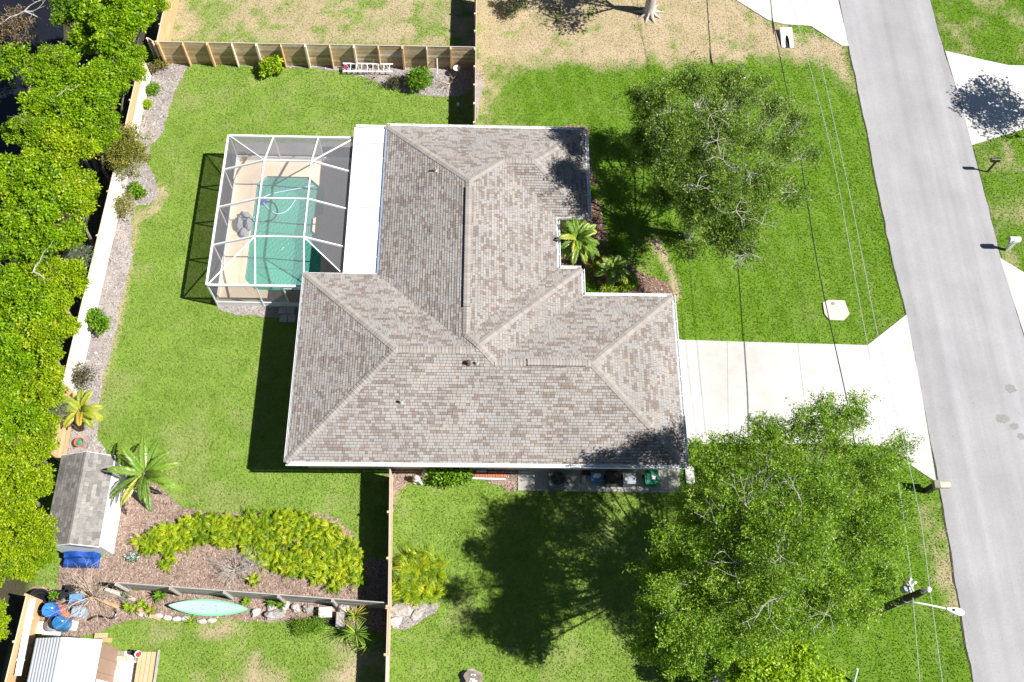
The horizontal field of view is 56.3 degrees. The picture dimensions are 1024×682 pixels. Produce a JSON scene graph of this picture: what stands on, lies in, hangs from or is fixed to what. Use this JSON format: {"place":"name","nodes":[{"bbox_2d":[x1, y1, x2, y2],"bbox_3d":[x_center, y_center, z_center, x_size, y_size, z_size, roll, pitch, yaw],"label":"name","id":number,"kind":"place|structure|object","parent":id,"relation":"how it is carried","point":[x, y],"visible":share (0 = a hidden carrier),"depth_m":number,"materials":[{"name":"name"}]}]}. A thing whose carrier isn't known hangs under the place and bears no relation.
{"place":"outdoors","nodes":[
{"label":"outdoors","id":0,"kind":"place"},
{"bbox_2d":[0,0,63,210],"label":"water","id":1,"kind":"structure","parent":0,"point":[9,106],"depth_m":55.79,"materials":[{"name":"black liquid"}]},
{"bbox_2d":[0,0,1023,681],"bbox_3d":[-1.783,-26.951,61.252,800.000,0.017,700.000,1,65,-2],"label":"ground","id":2,"kind":"structure","parent":0,"point":[12,590],"depth_m":49.88,"materials":[{"name":"green plant"}]},
{"bbox_2d":[0,598,14,641],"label":"hedge tree","id":3,"kind":"object","parent":2,"relation":"on","point":[4,620],"visible":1,"depth_m":38.84,"materials":[{"name":"green plant"}]},
{"bbox_2d":[0,211,31,266],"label":"hedge tree","id":4,"kind":"object","parent":2,"relation":"on","point":[4,244],"visible":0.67,"depth_m":43.94,"materials":[{"name":"green plant"}]},
{"bbox_2d":[0,40,35,88],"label":"pond shrub","id":5,"kind":"object","parent":2,"relation":"on","point":[13,55],"visible":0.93,"depth_m":52.09,"materials":[{"name":"green plant"}]},
{"bbox_2d":[0,533,42,587],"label":"hedge tree","id":6,"kind":"object","parent":2,"relation":"on","point":[22,568],"visible":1,"depth_m":39.56,"materials":[{"name":"green plant"}]},
{"bbox_2d":[0,4,42,55],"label":"cypress shrub","id":7,"kind":"object","parent":2,"relation":"on","point":[6,28],"visible":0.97,"depth_m":53.01,"materials":[{"name":"brown plant"}]},
{"bbox_2d":[5,593,42,681],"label":"board fence","id":8,"kind":"object","parent":2,"relation":"on","point":[10,676],"visible":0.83,"depth_m":41.09,"materials":[{"name":"beige wood"}]},
{"bbox_2d":[14,599,35,675],"bbox_3d":[-20.758,12.614,40.810,0.383,0.100,3.152,1,65,-2],"label":"vinyl rail","id":9,"kind":"object","parent":8,"relation":"attached to","point":[21,659],"visible":1,"depth_m":40.75,"materials":[{"name":"plastic"}]},
{"bbox_2d":[0,309,48,392],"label":"hedge tree","id":10,"kind":"object","parent":2,"relation":"on","point":[14,368],"visible":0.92,"depth_m":41.89,"materials":[{"name":"green plant"}]},
{"bbox_2d":[0,483,48,544],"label":"hedge tree","id":11,"kind":"object","parent":2,"relation":"on","point":[18,513],"visible":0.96,"depth_m":39.87,"materials":[{"name":"green plant"}]},
{"bbox_2d":[0,386,48,445],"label":"hedge tree","id":12,"kind":"object","parent":2,"relation":"on","point":[27,416],"visible":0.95,"depth_m":41.03,"materials":[{"name":"green plant"}]},
{"bbox_2d":[0,435,52,497],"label":"hedge tree","id":13,"kind":"object","parent":2,"relation":"on","point":[14,471],"visible":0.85,"depth_m":40.43,"materials":[{"name":"green plant"}]},
{"bbox_2d":[0,101,55,150],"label":"hedge tree","id":14,"kind":"object","parent":2,"relation":"on","point":[21,128],"visible":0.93,"depth_m":46.54,"materials":[{"name":"green plant"}]},
{"bbox_2d":[2,463,56,511],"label":"hedge tree","id":15,"kind":"object","parent":2,"relation":"on","point":[43,488],"visible":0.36,"depth_m":40.91,"materials":[{"name":"green plant"}]},
{"bbox_2d":[0,149,66,234],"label":"hedge tree","id":16,"kind":"object","parent":2,"relation":"on","point":[17,177],"visible":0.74,"depth_m":45.21,"materials":[{"name":"green plant"}]},
{"bbox_2d":[0,262,67,345],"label":"hedge tree","id":17,"kind":"object","parent":2,"relation":"on","point":[17,292],"visible":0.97,"depth_m":42.99,"materials":[{"name":"green plant"}]},
{"bbox_2d":[8,512,59,561],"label":"hedge tree","id":18,"kind":"object","parent":2,"relation":"on","point":[45,536],"visible":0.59,"depth_m":40.02,"materials":[{"name":"green plant"}]},
{"bbox_2d":[7,400,63,465],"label":"hedge tree","id":19,"kind":"object","parent":2,"relation":"on","point":[44,437],"visible":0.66,"depth_m":41.29,"materials":[{"name":"green plant"}]},
{"bbox_2d":[4,360,69,410],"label":"hedge tree","id":20,"kind":"object","parent":2,"relation":"on","point":[44,381],"visible":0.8,"depth_m":41.91,"materials":[{"name":"green plant"}]},
{"bbox_2d":[1,297,82,372],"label":"hedge tree","id":21,"kind":"object","parent":2,"relation":"on","point":[53,327],"visible":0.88,"depth_m":42.49,"materials":[{"name":"green plant"}]},
{"bbox_2d":[0,181,88,277],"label":"hedge tree","id":22,"kind":"object","parent":2,"relation":"on","point":[37,212],"visible":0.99,"depth_m":44.17,"materials":[{"name":"green plant"}]},
{"bbox_2d":[19,41,82,86],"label":"hedge tree","id":23,"kind":"object","parent":2,"relation":"on","point":[45,61],"visible":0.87,"depth_m":48.34,"materials":[{"name":"green plant"}]},
{"bbox_2d":[18,255,91,315],"bbox_3d":[-21.203,-1.643,45.838,3.227,6.089,3.293,1,65,-2],"label":"hedge tree","id":24,"kind":"object","parent":2,"relation":"on","point":[57,269],"visible":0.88,"depth_m":43.92,"materials":[{"name":"green plant"}]},
{"bbox_2d":[18,117,103,212],"bbox_3d":[-22.222,-8.285,48.430,4.010,6.897,3.530,36,69,13],"label":"hedge tree","id":25,"kind":"object","parent":2,"relation":"on","point":[57,143],"visible":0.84,"depth_m":46.02,"materials":[{"name":"green plant"}]},
{"bbox_2d":[48,382,75,461],"bbox_3d":[-21.269,3.893,45.370,0.126,1.950,3.504,0,65,-2],"label":"board fence","id":26,"kind":"object","parent":2,"relation":"on","point":[64,434],"visible":0.48,"depth_m":45.24,"materials":[{"name":"beige wood"}]},
{"bbox_2d":[15,73,109,171],"bbox_3d":[-22.336,-10.724,49.601,4.155,6.804,3.551,1,65,-2],"label":"hedge tree","id":27,"kind":"object","parent":2,"relation":"on","point":[44,93],"visible":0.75,"depth_m":46.93,"materials":[{"name":"green plant"}]},
{"bbox_2d":[32,166,102,248],"bbox_3d":[-21.413,-6.183,47.709,3.382,6.492,3.365,1,65,-2],"label":"hedge tree","id":28,"kind":"object","parent":2,"relation":"on","point":[84,189],"visible":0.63,"depth_m":45.47,"materials":[{"name":"green plant"}]},
{"bbox_2d":[43,242,97,275],"bbox_3d":[-21.782,-3.633,47.802,3.077,3.833,2.298,-28,70,-14],"label":"reed shrub","id":29,"kind":"object","parent":2,"relation":"on","point":[71,253],"visible":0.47,"depth_m":46.78,"materials":[{"name":"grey plant"}]},
{"bbox_2d":[27,637,118,681],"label":"metal shed","id":30,"kind":"structure","parent":2,"relation":"on","point":[61,659],"depth_m":39.56,"materials":[{"name":"white metal"}]},
{"bbox_2d":[46,0,100,52],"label":"hedge tree","id":31,"kind":"object","parent":2,"relation":"on","point":[61,14],"visible":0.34,"depth_m":50.63,"materials":[{"name":"green plant"}]},
{"bbox_2d":[50,451,126,553],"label":"garden shed","id":32,"kind":"structure","parent":2,"relation":"on","point":[85,510],"depth_m":42.62,"materials":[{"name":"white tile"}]},
{"bbox_2d":[47,56,132,115],"bbox_3d":[-21.447,-11.973,50.172,3.979,6.844,4.008,1,65,-2],"label":"hedge tree","id":33,"kind":"object","parent":2,"relation":"on","point":[92,76],"visible":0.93,"depth_m":47.63,"materials":[{"name":"green plant"}]},
{"bbox_2d":[62,160,128,393],"bbox_3d":[-21.120,-3.755,48.877,0.126,1.950,13.375,2,65,-1],"label":"board fence","id":34,"kind":"object","parent":2,"relation":"on","point":[96,277],"visible":0.76,"depth_m":48.62,"materials":[{"name":"beige wood"}]},
{"bbox_2d":[74,109,122,181],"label":"hedge tree","id":35,"kind":"object","parent":2,"relation":"on","point":[104,127],"visible":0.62,"depth_m":47.63,"materials":[{"name":"green plant"}]},
{"bbox_2d":[65,0,157,83],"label":"hedge tree","id":36,"kind":"object","parent":2,"relation":"on","point":[123,20],"visible":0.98,"depth_m":49.65,"materials":[{"name":"green plant"}]},
{"bbox_2d":[51,62,188,457],"bbox_3d":[-20.300,-5.414,50.618,2.702,0.001,24.308,2,65,-1],"label":"mulch bed","id":37,"kind":"object","parent":2,"relation":"on","point":[101,342],"visible":0.56,"depth_m":50.06,"materials":[{"name":"grey gravel"}]},
{"bbox_2d":[59,388,103,430],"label":"palm tree","id":38,"kind":"object","parent":37,"relation":"on","point":[82,410],"visible":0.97,"depth_m":44.79,"materials":[{"name":"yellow plant"}]},
{"bbox_2d":[71,360,99,390],"bbox_3d":[-20.848,1.791,46.566,1.492,1.635,1.602,35,69,13],"label":"dark red shrub","id":39,"kind":"object","parent":37,"relation":"on","point":[83,374],"visible":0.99,"depth_m":46.28,"materials":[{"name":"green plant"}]},
{"bbox_2d":[85,307,111,335],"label":"shrub","id":40,"kind":"object","parent":37,"relation":"on","point":[96,319],"visible":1,"depth_m":47.51,"materials":[{"name":"green plant"}]},
{"bbox_2d":[112,190,137,219],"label":"thin shrub","id":41,"kind":"object","parent":37,"relation":"on","point":[124,204],"visible":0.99,"depth_m":50.42,"materials":[{"name":"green plant"}]},
{"bbox_2d":[97,121,155,177],"bbox_3d":[-20.577,-9.877,50.905,3.454,3.477,3.360,1,65,-2],"label":"olive bush","id":42,"kind":"object","parent":37,"relation":"on","point":[123,149],"visible":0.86,"depth_m":50.09,"materials":[{"name":"green plant"}]},
{"bbox_2d":[67,62,473,629],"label":"mulch chips","id":43,"kind":"object","parent":37,"relation":"on","point":[126,247],"visible":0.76,"depth_m":50.66,"materials":[{"name":"brown wood"}]},
{"bbox_2d":[93,44,149,122],"bbox_3d":[-20.048,-13.439,51.327,2.901,6.013,3.296,-41,73,-18],"label":"hedge tree","id":44,"kind":"object","parent":2,"relation":"on","point":[132,58],"visible":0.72,"depth_m":49.17,"materials":[{"name":"green plant"}]},
{"bbox_2d":[110,651,136,681],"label":"patio","id":45,"kind":"structure","parent":2,"relation":"on","point":[120,669],"depth_m":41.72,"materials":[{"name":"tile"}]},
{"bbox_2d":[124,62,150,165],"bbox_3d":[-20.838,-12.743,53.003,0.126,1.950,6.422,2,65,-2],"label":"board fence","id":46,"kind":"object","parent":2,"relation":"on","point":[135,113],"visible":0.61,"depth_m":53.10,"materials":[{"name":"beige wood"}]},
{"bbox_2d":[133,652,155,681],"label":"wooden walkway","id":47,"kind":"structure","parent":2,"relation":"on","point":[144,668],"depth_m":41.69,"materials":[{"name":"brown wood"}]},
{"bbox_2d":[133,0,170,44],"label":"hedge tree","id":48,"kind":"object","parent":2,"relation":"on","point":[160,6],"visible":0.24,"depth_m":52.01,"materials":[{"name":"green plant"}]},
{"bbox_2d":[155,0,178,56],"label":"board fence","id":49,"kind":"object","parent":2,"relation":"on","point":[166,25],"visible":0.81,"depth_m":55.59,"materials":[{"name":"beige wood"}]},
{"bbox_2d":[32,586,386,637],"bbox_3d":[-13.553,12.176,42.842,16.064,0.001,2.286,1,65,-2],"label":"mulch bed","id":50,"kind":"object","parent":2,"relation":"on","point":[261,601],"visible":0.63,"depth_m":42.89,"materials":[{"name":"brown wood"}]},
{"bbox_2d":[52,615,72,631],"bbox_3d":[-19.710,12.406,41.977,0.624,0.930,0.624,1,65,-2],"label":"barrel","id":51,"kind":"object","parent":50,"relation":"on","point":[56,622],"visible":0.98,"depth_m":41.63,"materials":[{"name":"blue plastic"}]},
{"bbox_2d":[44,551,138,643],"bbox_3d":[-18.424,11.056,41.899,4.037,2.238,4.626,1,65,-2],"label":"dead shrub","id":52,"kind":"object","parent":50,"relation":"on","point":[95,595],"visible":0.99,"depth_m":42.22,"materials":[{"name":"plant"}]},
{"bbox_2d":[168,599,249,615],"bbox_3d":[-13.497,11.912,42.722,3.578,0.410,0.730,1,65,-2],"label":"kayak","id":53,"kind":"object","parent":50,"relation":"on","point":[206,607],"visible":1,"depth_m":42.64,"materials":[{"name":"teal plastic"}]},
{"bbox_2d":[290,615,311,640],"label":"shrub","id":54,"kind":"object","parent":50,"relation":"on","point":[298,624],"visible":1,"depth_m":42.44,"materials":[{"name":"green plant"}]},
{"bbox_2d":[302,611,327,634],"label":"shrub","id":55,"kind":"object","parent":50,"relation":"on","point":[316,622],"visible":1,"depth_m":42.46,"materials":[{"name":"green plant"}]},
{"bbox_2d":[58,477,387,600],"bbox_3d":[-13.076,9.073,44.279,15.032,0.001,5.705,1,65,-2],"label":"mulch bed","id":56,"kind":"object","parent":2,"relation":"on","point":[200,562],"visible":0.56,"depth_m":43.62,"materials":[{"name":"brown wood"}]},
{"bbox_2d":[63,551,100,567],"bbox_3d":[-19.555,9.816,43.276,1.614,0.736,0.777,1,65,-2],"label":"tarp stack","id":57,"kind":"object","parent":56,"relation":"on","point":[77,558],"visible":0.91,"depth_m":43.18,"materials":[{"name":"blue plastic"}]},
{"bbox_2d":[107,435,182,511],"bbox_3d":[-16.701,6.462,43.638,3.512,3.407,3.127,-38,72,-17],"label":"palm tree","id":58,"kind":"object","parent":56,"relation":"on","point":[144,473],"visible":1,"depth_m":42.75,"materials":[{"name":"green plant"}]},
{"bbox_2d":[208,545,256,598],"bbox_3d":[-12.506,10.150,43.193,2.333,1.083,2.350,31,68,11],"label":"dead shrub","id":59,"kind":"object","parent":56,"relation":"on","point":[234,570],"visible":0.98,"depth_m":43.40,"materials":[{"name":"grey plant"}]},
{"bbox_2d":[127,505,367,590],"bbox_3d":[-11.906,9.058,44.007,11.306,0.746,3.510,9,65,2],"label":"fern bed","id":60,"kind":"object","parent":56,"relation":"on","point":[281,528],"visible":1,"depth_m":43.89,"materials":[{"name":"green plant"}]},
{"bbox_2d":[114,582,387,607],"bbox_3d":[-11.390,11.379,42.458,11.884,1.750,0.166,4,65,0],"label":"board fence","id":61,"kind":"object","parent":2,"relation":"on","point":[230,594],"visible":0.94,"depth_m":42.24,"materials":[{"name":"grey wood"}]},
{"bbox_2d":[217,306,298,318],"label":"mulch bed","id":62,"kind":"object","parent":2,"relation":"on","point":[273,313],"visible":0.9,"depth_m":49.13,"materials":[{"name":"gravel"}]},
{"bbox_2d":[258,54,283,77],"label":"yellow shrub","id":63,"kind":"object","parent":2,"relation":"on","point":[270,64],"visible":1,"depth_m":54.76,"materials":[{"name":"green plant"}]},
{"bbox_2d":[219,160,351,301],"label":"pool deck","id":64,"kind":"structure","parent":2,"relation":"on","point":[333,224],"depth_m":51.57,"materials":[{"name":"paint"}]},
{"bbox_2d":[236,211,252,237],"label":"rock waterfall","id":65,"kind":"object","parent":64,"relation":"on","point":[244,224],"visible":0.95,"depth_m":50.81,"materials":[{"name":"grey stone"}]},
{"bbox_2d":[205,134,355,306],"bbox_3d":[-11.755,-6.503,49.731,6.775,3.161,9.115,1,65,-2],"label":"pool enclosure","id":66,"kind":"object","parent":64,"relation":"on","point":[291,148],"visible":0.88,"depth_m":50.15,"materials":[{"name":"white metal"}]},
{"bbox_2d":[282,287,300,306],"bbox_3d":[-10.879,-2.239,48.316,1.070,2.250,0.060,1,65,-2],"label":"door","id":67,"kind":"structure","parent":66,"relation":"in","point":[292,294],"depth_m":48.10,"materials":[{"name":"white metal"}]},
{"bbox_2d":[239,172,329,295],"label":"swimming pool","id":68,"kind":"structure","parent":64,"relation":"in","point":[279,261],"depth_m":51.19,"materials":[{"name":"liquid"}]},
{"bbox_2d":[157,41,474,70],"bbox_3d":[-11.072,-16.330,55.045,17.910,1.950,0.236,0,65,-2],"label":"board fence","id":69,"kind":"object","parent":2,"relation":"on","point":[309,55],"visible":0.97,"depth_m":54.92,"materials":[{"name":"brown wood"}]},
{"bbox_2d":[226,64,473,96],"bbox_3d":[-11.487,-15.322,55.509,18.628,0.001,2.470,1,65,-2],"label":"mulch bed","id":70,"kind":"object","parent":2,"relation":"on","point":[431,90],"visible":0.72,"depth_m":55.75,"materials":[{"name":"gravel"}]},
{"bbox_2d":[403,66,433,92],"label":"round bush","id":71,"kind":"object","parent":70,"relation":"on","point":[419,75],"visible":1,"depth_m":54.67,"materials":[{"name":"green plant"}]},
{"bbox_2d":[30,125,673,637],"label":"mulch chips","id":72,"kind":"object","parent":2,"relation":"on","point":[210,547],"visible":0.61,"depth_m":43.55,"materials":[{"name":"brown wood"}]},
{"bbox_2d":[338,615,376,656],"bbox_3d":[-6.854,12.875,42.092,1.894,1.387,1.541,34,68,12],"label":"spiky plant","id":73,"kind":"object","parent":2,"relation":"on","point":[355,631],"visible":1,"depth_m":42.01,"materials":[{"name":"green plant"}]},
{"bbox_2d":[384,606,390,681],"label":"board fence","id":74,"kind":"object","parent":2,"relation":"on","point":[387,653],"visible":1,"depth_m":41.54,"materials":[{"name":"brown wood"}]},
{"bbox_2d":[386,467,392,612],"bbox_3d":[-5.567,9.058,43.632,0.136,1.980,6.347,-1,65,-3],"label":"board fence","id":75,"kind":"object","parent":2,"relation":"on","point":[389,557],"visible":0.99,"depth_m":43.35,"materials":[{"name":"brown wood"}]},
{"bbox_2d":[391,602,440,628],"bbox_3d":[-4.352,12.181,43.209,2.455,0.001,1.180,-22,68,-12],"label":"mulch bed","id":76,"kind":"object","parent":2,"relation":"on","point":[427,613],"visible":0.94,"depth_m":43.18,"materials":[{"name":"wood"}]},
{"bbox_2d":[385,541,452,608],"bbox_3d":[-4.189,10.603,43.514,3.124,0.874,3.130,1,65,-2],"label":"shrub","id":77,"kind":"object","parent":2,"relation":"on","point":[420,569],"visible":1,"depth_m":43.42,"materials":[{"name":"green plant"}]},
{"bbox_2d":[424,467,474,488],"bbox_3d":[-2.971,6.369,45.357,2.475,1.354,1.306,1,65,-2],"label":"eave shrub","id":78,"kind":"object","parent":2,"relation":"on","point":[447,478],"visible":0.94,"depth_m":45.19,"materials":[{"name":"green plant"}]},
{"bbox_2d":[387,469,517,506],"bbox_3d":[-2.926,6.836,45.719,6.605,0.001,2.842,1,65,-2],"label":"mulch bed","id":79,"kind":"object","parent":2,"relation":"on","point":[418,470],"visible":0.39,"depth_m":45.83,"materials":[{"name":"wood"}]},
{"bbox_2d":[473,0,476,124],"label":"board fence","id":80,"kind":"object","parent":2,"relation":"on","point":[474,84],"visible":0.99,"depth_m":54.31,"materials":[{"name":"brown wood"}]},
{"bbox_2d":[283,123,688,470],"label":"house","id":81,"kind":"structure","parent":2,"relation":"on","point":[451,315],"depth_m":45.11,"materials":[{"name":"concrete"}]},
{"bbox_2d":[518,469,679,492],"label":"utility slab","id":82,"kind":"structure","parent":2,"relation":"on","point":[532,480],"depth_m":45.95,"materials":[{"name":"concrete"}]},
{"bbox_2d":[548,469,566,490],"bbox_3d":[2.166,6.622,45.508,0.865,0.832,0.865,1,65,-2],"label":"air conditioner","id":83,"kind":"object","parent":82,"relation":"on","point":[557,479],"visible":1,"depth_m":45.21,"materials":[{"name":"black metal"}]},
{"bbox_2d":[642,470,658,486],"bbox_3d":[6.614,6.595,45.667,0.657,0.916,0.706,1,65,-2],"label":"wheelie bin","id":84,"kind":"object","parent":82,"relation":"on","point":[650,478],"visible":1,"depth_m":45.30,"materials":[{"name":"plastic"}]},
{"bbox_2d":[558,125,673,295],"bbox_3d":[3.581,-6.583,52.128,6.027,0.001,12.217,-19,68,-11],"label":"mulch bed","id":85,"kind":"object","parent":2,"relation":"on","point":[600,248],"visible":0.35,"depth_m":51.02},
{"bbox_2d":[559,217,599,264],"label":"palm tree","id":86,"kind":"object","parent":85,"relation":"on","point":[578,234],"visible":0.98,"depth_m":48.37,"materials":[{"name":"green plant"}]},
{"bbox_2d":[593,254,630,288],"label":"palm tree","id":87,"kind":"object","parent":85,"relation":"on","point":[610,265],"visible":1,"depth_m":49.26,"materials":[{"name":"green plant"}]},
{"bbox_2d":[602,231,631,258],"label":"front shrub","id":88,"kind":"object","parent":85,"relation":"on","point":[615,245],"visible":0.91,"depth_m":50.45,"materials":[{"name":"green plant"}]},
{"bbox_2d":[633,0,663,23],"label":"shade tree","id":89,"kind":"object","parent":2,"relation":"on","point":[649,11],"visible":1,"depth_m":58.11,"materials":[{"name":"grey plant"}]},
{"bbox_2d":[687,435,707,466],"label":"corner shrub","id":90,"kind":"object","parent":2,"relation":"on","point":[700,441],"visible":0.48,"depth_m":46.21,"materials":[{"name":"green plant"}]},
{"bbox_2d":[607,50,831,274],"bbox_3d":[10.804,-8.813,47.723,10.565,10.710,11.323,-25,69,-13],"label":"oak tree","id":91,"kind":"object","parent":2,"relation":"on","point":[713,181],"visible":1,"depth_m":45.60,"materials":[{"name":"green plant"}]},
{"bbox_2d":[617,386,924,681],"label":"oak tree","id":92,"kind":"object","parent":2,"relation":"on","point":[747,558],"visible":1,"depth_m":36.10,"materials":[{"name":"green plant"}]},
{"bbox_2d":[714,616,849,681],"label":"young tree","id":93,"kind":"object","parent":2,"relation":"on","point":[800,655],"visible":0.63,"depth_m":38.90,"materials":[{"name":"green plant"}]},
{"bbox_2d":[779,27,793,47],"bbox_3d":[16.638,-18.345,57.938,0.720,0.310,1.399,1,65,-2],"label":"culvert","id":94,"kind":"object","parent":2,"relation":"on","point":[786,34],"visible":1,"depth_m":57.94,"materials":[{"name":"white concrete"}]},
{"bbox_2d":[822,300,849,320],"bbox_3d":[17.078,-1.619,50.377,1.340,0.110,1.194,1,65,-2],"label":"access cover","id":95,"kind":"object","parent":2,"relation":"on","point":[838,310],"visible":0.98,"depth_m":50.34,"materials":[{"name":"concrete"}]},
{"bbox_2d":[849,578,964,623],"bbox_3d":[16.465,11.371,40.015,2.666,8.451,0.728,25,67,9],"label":"utility pole","id":96,"kind":"object","parent":2,"relation":"on","point":[905,598],"visible":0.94,"depth_m":37.83,"materials":[{"name":"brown wood"}]},
{"bbox_2d":[770,0,896,596],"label":"overhead wire","id":97,"kind":"object","parent":96,"relation":"attached to","point":[773,27],"visible":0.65,"depth_m":47.73,"materials":[{"name":"metal"}]},
{"bbox_2d":[791,0,919,681],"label":"overhead wire","id":98,"kind":"object","parent":96,"relation":"attached to","point":[867,343],"visible":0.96,"depth_m":42.16,"materials":[{"name":"metal"}]},
{"bbox_2d":[807,1,942,681],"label":"overhead wire","id":99,"kind":"object","parent":96,"relation":"attached to","point":[884,364],"visible":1,"depth_m":40.26,"materials":[{"name":"metal"}]},
{"bbox_2d":[923,480,950,493],"bbox_3d":[20.386,7.032,45.903,0.795,1.310,0.380,1,65,-2],"label":"mailbox","id":100,"kind":"object","parent":2,"relation":"on","point":[934,485],"visible":1,"depth_m":45.38,"materials":[{"name":"white wood"}]},
{"bbox_2d":[736,0,848,45],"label":"driveway","id":101,"kind":"structure","parent":0,"point":[826,18],"depth_m":58.87,"materials":[{"name":"concrete"}]},
{"bbox_2d":[679,315,935,479],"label":"driveway","id":102,"kind":"structure","parent":0,"point":[718,396],"depth_m":48.55,"materials":[{"name":"concrete"}]},
{"bbox_2d":[838,0,1023,681],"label":"road","id":103,"kind":"structure","parent":0,"point":[967,338],"depth_m":50.78,"materials":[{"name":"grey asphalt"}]},
{"bbox_2d":[952,289,1023,439],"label":"road stain","id":104,"kind":"object","parent":103,"relation":"on","point":[1004,418],"visible":1,"depth_m":48.15,"materials":[{"name":"asphalt"}]},
{"bbox_2d":[945,51,1023,144],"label":"driveway","id":105,"kind":"structure","parent":0,"point":[991,95],"depth_m":56.78,"materials":[{"name":"concrete"}]},
{"bbox_2d":[999,257,1023,332],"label":"driveway","id":106,"kind":"structure","parent":0,"point":[1014,275],"depth_m":51.41,"materials":[{"name":"concrete"}]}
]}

